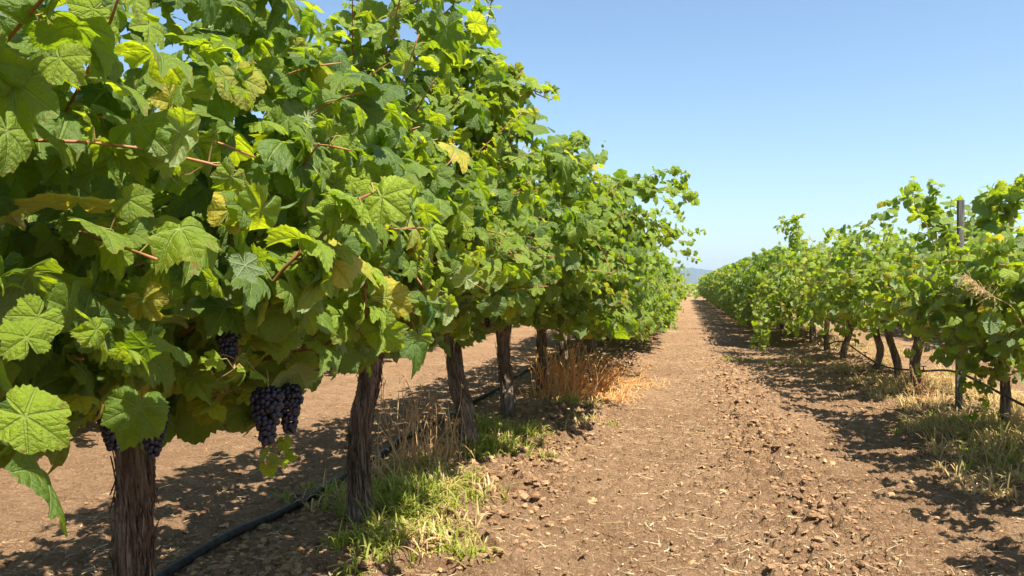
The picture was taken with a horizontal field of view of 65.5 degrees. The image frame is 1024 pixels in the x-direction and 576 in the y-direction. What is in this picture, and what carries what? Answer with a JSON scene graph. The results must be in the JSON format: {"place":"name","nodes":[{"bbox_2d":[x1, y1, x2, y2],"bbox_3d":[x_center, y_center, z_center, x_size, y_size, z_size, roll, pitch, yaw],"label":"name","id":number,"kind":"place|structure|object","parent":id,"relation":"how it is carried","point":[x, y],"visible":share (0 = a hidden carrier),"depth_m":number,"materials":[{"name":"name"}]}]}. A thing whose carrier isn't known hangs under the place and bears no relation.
{"place":"outdoors","nodes":[
{"label":"outdoors","id":0,"kind":"place"},
{"bbox_2d":[0,291,1023,575],"bbox_3d":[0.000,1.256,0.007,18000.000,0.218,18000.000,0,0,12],"label":"ground","id":1,"kind":"structure","parent":0,"point":[80,475],"depth_m":5.16,"materials":[{"name":"soil"}]},
{"bbox_2d":[0,0,255,536],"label":"grapevine","id":2,"kind":"object","parent":1,"relation":"on","point":[43,303],"visible":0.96,"depth_m":1.20,"materials":[{"name":"green plant"}]},
{"bbox_2d":[0,0,508,575],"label":"grapevine","id":3,"kind":"object","parent":1,"relation":"on","point":[304,232],"visible":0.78,"depth_m":1.83,"materials":[{"name":"green plant"}]},
{"bbox_2d":[123,0,579,525],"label":"grapevine","id":4,"kind":"object","parent":1,"relation":"on","point":[492,120],"visible":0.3,"depth_m":3.63,"materials":[{"name":"green plant"}]},
{"bbox_2d":[156,339,585,575],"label":"irrigation pipe","id":5,"kind":"object","parent":1,"relation":"on","point":[178,565],"visible":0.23,"depth_m":4.21,"materials":[{"name":"black plastic"}]},
{"bbox_2d":[370,375,473,481],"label":"dry weed","id":6,"kind":"object","parent":1,"relation":"on","point":[412,449],"visible":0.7,"depth_m":5.31,"materials":[{"name":"brown plant"}]},
{"bbox_2d":[269,390,620,575],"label":"grass","id":7,"kind":"structure","parent":1,"relation":"on","point":[394,498],"depth_m":4.28,"materials":[{"name":"green plant"}]},
{"bbox_2d":[418,405,482,461],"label":"dry weed","id":8,"kind":"object","parent":1,"relation":"on","point":[449,451],"visible":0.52,"depth_m":5.64,"materials":[{"name":"brown plant"}]},
{"bbox_2d":[0,348,1023,575],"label":"soil clods","id":9,"kind":"object","parent":1,"relation":"on","point":[220,570],"visible":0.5,"depth_m":4.74,"materials":[{"name":"brown soil"}]},
{"bbox_2d":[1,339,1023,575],"bbox_3d":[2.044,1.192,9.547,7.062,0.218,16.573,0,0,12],"label":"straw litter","id":10,"kind":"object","parent":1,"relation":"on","point":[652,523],"visible":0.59,"depth_m":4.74,"materials":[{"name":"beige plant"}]},
{"bbox_2d":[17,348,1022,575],"bbox_3d":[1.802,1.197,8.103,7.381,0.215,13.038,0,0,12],"label":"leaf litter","id":11,"kind":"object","parent":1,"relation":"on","point":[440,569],"visible":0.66,"depth_m":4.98,"materials":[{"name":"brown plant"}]},
{"bbox_2d":[433,127,630,450],"bbox_3d":[-0.210,0.067,5.794,2.069,2.411,2.527,0,0,12],"label":"grapevine","id":12,"kind":"object","parent":1,"relation":"on","point":[563,164],"visible":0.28,"depth_m":5.33,"materials":[{"name":"green plant"}]},
{"bbox_2d":[524,342,612,403],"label":"dead weed","id":13,"kind":"object","parent":1,"relation":"on","point":[557,390],"visible":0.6,"depth_m":8.55,"materials":[{"name":"brown plant"}]},
{"bbox_2d":[443,165,699,418],"bbox_3d":[0.295,0.122,6.984,2.618,2.295,3.136,0,0,12],"label":"grapevine","id":14,"kind":"object","parent":1,"relation":"on","point":[622,317],"visible":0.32,"depth_m":6.64,"materials":[{"name":"green plant"}]},
{"bbox_2d":[471,217,705,391],"bbox_3d":[0.784,0.153,9.060,2.708,2.204,2.682,0,0,12],"label":"grapevine","id":15,"kind":"object","parent":1,"relation":"on","point":[645,272],"visible":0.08,"depth_m":8.43,"materials":[{"name":"green plant"}]},
{"bbox_2d":[527,245,671,362],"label":"grapevine","id":16,"kind":"object","parent":1,"relation":"on","point":[581,342],"visible":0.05,"depth_m":12.19,"materials":[{"name":"green plant"}]},
{"bbox_2d":[512,228,688,370],"bbox_3d":[0.937,0.136,10.664,3.025,2.132,2.600,0,0,-12],"label":"grapevine","id":17,"kind":"object","parent":1,"relation":"on","point":[654,300],"visible":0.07,"depth_m":10.60,"materials":[{"name":"green plant"}]},
{"bbox_2d":[559,355,644,405],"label":"dead weed","id":18,"kind":"object","parent":1,"relation":"on","point":[604,387],"visible":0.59,"depth_m":8.80,"materials":[{"name":"beige plant"}]},
{"bbox_2d":[530,253,689,346],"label":"grapevine","id":19,"kind":"object","parent":1,"relation":"on","point":[673,306],"visible":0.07,"depth_m":15.10,"materials":[{"name":"green plant"}]},
{"bbox_2d":[567,263,683,340],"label":"grapevine","id":20,"kind":"object","parent":1,"relation":"on","point":[677,280],"visible":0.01,"depth_m":16.92,"materials":[{"name":"green plant"}]},
{"bbox_2d":[586,241,676,352],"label":"grapevine","id":21,"kind":"object","parent":1,"relation":"on","point":[591,342],"visible":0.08,"depth_m":13.59,"materials":[{"name":"green plant"}]},
{"bbox_2d":[593,355,670,392],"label":"dead weed","id":22,"kind":"object","parent":1,"relation":"on","point":[636,383],"visible":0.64,"depth_m":9.94,"materials":[{"name":"beige plant"}]},
{"bbox_2d":[667,261,686,309],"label":"grapevine","id":23,"kind":"object","parent":1,"relation":"on","point":[678,271],"visible":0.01,"depth_m":19.94,"materials":[{"name":"green plant"}]},
{"bbox_2d":[671,271,685,321],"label":"grapevine","id":24,"kind":"object","parent":1,"relation":"on","point":[676,273],"depth_m":18.42,"materials":[{"name":"green plant"}]},
{"bbox_2d":[682,283,702,299],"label":"vineyard","id":25,"kind":"object","parent":1,"relation":"on","point":[690,287],"visible":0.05,"depth_m":77.85,"materials":[{"name":"green plant"}]},
{"bbox_2d":[698,278,703,296],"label":"grapevine","id":26,"kind":"object","parent":1,"relation":"on","point":[701,286],"visible":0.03,"depth_m":51.02,"materials":[{"name":"green plant"}]},
{"bbox_2d":[701,272,712,300],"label":"grapevine","id":27,"kind":"object","parent":1,"relation":"on","point":[705,287],"visible":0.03,"depth_m":41.09,"materials":[{"name":"green plant"}]},
{"bbox_2d":[706,271,715,300],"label":"grapevine","id":28,"kind":"object","parent":1,"relation":"on","point":[710,297],"visible":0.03,"depth_m":36.81,"materials":[{"name":"green plant"}]},
{"bbox_2d":[708,270,718,302],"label":"grapevine","id":29,"kind":"object","parent":1,"relation":"on","point":[711,281],"visible":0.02,"depth_m":34.90,"materials":[{"name":"green plant"}]},
{"bbox_2d":[706,265,724,302],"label":"grapevine","id":30,"kind":"object","parent":1,"relation":"on","point":[709,279],"visible":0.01,"depth_m":38.09,"materials":[{"name":"green plant"}]},
{"bbox_2d":[710,276,721,309],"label":"grapevine","id":31,"kind":"object","parent":1,"relation":"on","point":[717,299],"visible":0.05,"depth_m":29.95,"materials":[{"name":"green plant"}]},
{"bbox_2d":[711,270,721,307],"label":"grapevine","id":32,"kind":"object","parent":1,"relation":"on","point":[714,290],"depth_m":31.61,"materials":[{"name":"green plant"}]},
{"bbox_2d":[710,264,728,302],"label":"grapevine","id":33,"kind":"object","parent":1,"relation":"on","point":[713,285],"visible":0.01,"depth_m":32.99,"materials":[{"name":"green plant"}]},
{"bbox_2d":[715,266,731,313],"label":"grapevine","id":34,"kind":"object","parent":1,"relation":"on","point":[718,302],"visible":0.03,"depth_m":26.82,"materials":[{"name":"green plant"}]},
{"bbox_2d":[714,260,738,309],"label":"grapevine","id":35,"kind":"object","parent":1,"relation":"on","point":[720,286],"depth_m":28.51,"materials":[{"name":"green plant"}]},
{"bbox_2d":[723,357,756,360],"bbox_3d":[3.769,1.173,13.190,0.550,0.075,0.177,0,0,12],"label":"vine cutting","id":36,"kind":"object","parent":1,"relation":"on","point":[737,359],"visible":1,"depth_m":13.17,"materials":[{"name":"plant"}]},
{"bbox_2d":[712,265,796,313],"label":"grapevine","id":37,"kind":"object","parent":1,"relation":"on","point":[720,291],"visible":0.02,"depth_m":24.49,"materials":[{"name":"green plant"}]},
{"bbox_2d":[716,269,817,328],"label":"grapevine","id":38,"kind":"object","parent":1,"relation":"on","point":[730,307],"visible":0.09,"depth_m":21.30,"materials":[{"name":"green plant"}]},
{"bbox_2d":[721,258,818,314],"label":"grapevine","id":39,"kind":"object","parent":1,"relation":"on","point":[725,287],"visible":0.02,"depth_m":23.20,"materials":[{"name":"green plant"}]},
{"bbox_2d":[729,246,834,331],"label":"grapevine","id":40,"kind":"object","parent":1,"relation":"on","point":[736,274],"visible":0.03,"depth_m":19.88,"materials":[{"name":"green plant"}]},
{"bbox_2d":[762,359,808,365],"bbox_3d":[4.358,1.174,12.612,0.930,0.090,0.152,0,0,-19],"label":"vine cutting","id":41,"kind":"object","parent":1,"relation":"on","point":[769,361],"visible":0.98,"depth_m":12.57,"materials":[{"name":"plant"}]},
{"bbox_2d":[727,246,854,337],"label":"grapevine","id":42,"kind":"object","parent":1,"relation":"on","point":[739,288],"visible":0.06,"depth_m":18.08,"materials":[{"name":"green plant"}]},
{"bbox_2d":[731,246,863,342],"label":"grapevine","id":43,"kind":"object","parent":1,"relation":"on","point":[763,266],"visible":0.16,"depth_m":16.27,"materials":[{"name":"green plant"}]},
{"bbox_2d":[735,213,863,350],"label":"grapevine","id":44,"kind":"object","parent":1,"relation":"on","point":[799,232],"visible":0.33,"depth_m":14.39,"materials":[{"name":"green plant"}]},
{"bbox_2d":[749,233,911,358],"bbox_3d":[5.183,0.216,12.614,2.830,2.131,2.735,0,0,-5],"label":"grapevine","id":45,"kind":"object","parent":1,"relation":"on","point":[782,297],"visible":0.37,"depth_m":12.75,"materials":[{"name":"green plant"}]},
{"bbox_2d":[771,224,929,369],"bbox_3d":[4.909,0.169,11.151,2.251,2.167,2.494,0,0,12],"label":"grapevine","id":46,"kind":"object","parent":1,"relation":"on","point":[791,276],"visible":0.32,"depth_m":11.20,"materials":[{"name":"green plant"}]},
{"bbox_2d":[804,235,970,379],"bbox_3d":[4.741,0.301,10.298,2.082,1.969,2.721,0,0,12],"label":"grapevine","id":47,"kind":"object","parent":1,"relation":"on","point":[832,281],"visible":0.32,"depth_m":9.75,"materials":[{"name":"green plant"}]},
{"bbox_2d":[763,329,1023,503],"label":"dry grass","id":48,"kind":"structure","parent":1,"relation":"on","point":[953,426],"depth_m":6.59,"materials":[{"name":"beige plant"}]},
{"bbox_2d":[785,322,1023,406],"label":"irrigation pipe","id":49,"kind":"object","parent":1,"relation":"on","point":[994,390],"visible":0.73,"depth_m":8.44,"materials":[{"name":"black plastic"}]},
{"bbox_2d":[897,365,940,402],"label":"dry weed","id":50,"kind":"object","parent":1,"relation":"on","point":[922,393],"visible":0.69,"depth_m":8.31,"materials":[{"name":"beige plant"}]},
{"bbox_2d":[824,187,1015,391],"bbox_3d":[4.545,0.064,8.932,1.908,2.280,2.215,0,0,12],"label":"grapevine","id":51,"kind":"object","parent":1,"relation":"on","point":[861,309],"visible":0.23,"depth_m":8.67,"materials":[{"name":"green plant"}]},
{"bbox_2d":[874,176,1023,427],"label":"grapevine","id":52,"kind":"object","parent":1,"relation":"on","point":[931,212],"visible":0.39,"depth_m":6.70,"materials":[{"name":"green plant"}]},
{"bbox_2d":[954,200,964,410],"bbox_3d":[4.227,0.237,7.531,0.081,2.130,0.057,0,0,12],"label":"wooden post","id":53,"kind":"object","parent":1,"relation":"on","point":[960,211],"visible":0.44,"depth_m":7.51,"materials":[{"name":"wood"}]},
{"bbox_2d":[904,173,1023,372],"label":"grapevine","id":54,"kind":"object","parent":1,"relation":"on","point":[991,208],"visible":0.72,"depth_m":5.80,"materials":[{"name":"green plant"}]},
{"bbox_2d":[953,270,1023,446],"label":"grass stalk","id":55,"kind":"object","parent":1,"relation":"on","point":[966,278],"depth_m":4.64,"materials":[{"name":"beige plant"}]},
{"bbox_2d":[957,227,1023,383],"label":"grapevine","id":56,"kind":"object","parent":1,"relation":"on","point":[987,327],"visible":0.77,"depth_m":5.25,"materials":[{"name":"green plant"}]},
{"bbox_2d":[0,0,1023,269],"label":"sky","id":57,"kind":"structure","parent":0,"point":[823,110],"materials":[{"name":"blue"}]},
{"bbox_2d":[677,267,713,283],"bbox_3d":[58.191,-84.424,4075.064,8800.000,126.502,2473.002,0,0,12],"label":"hills","id":58,"kind":"structure","parent":0,"point":[695,273],"depth_m":3005.88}
]}

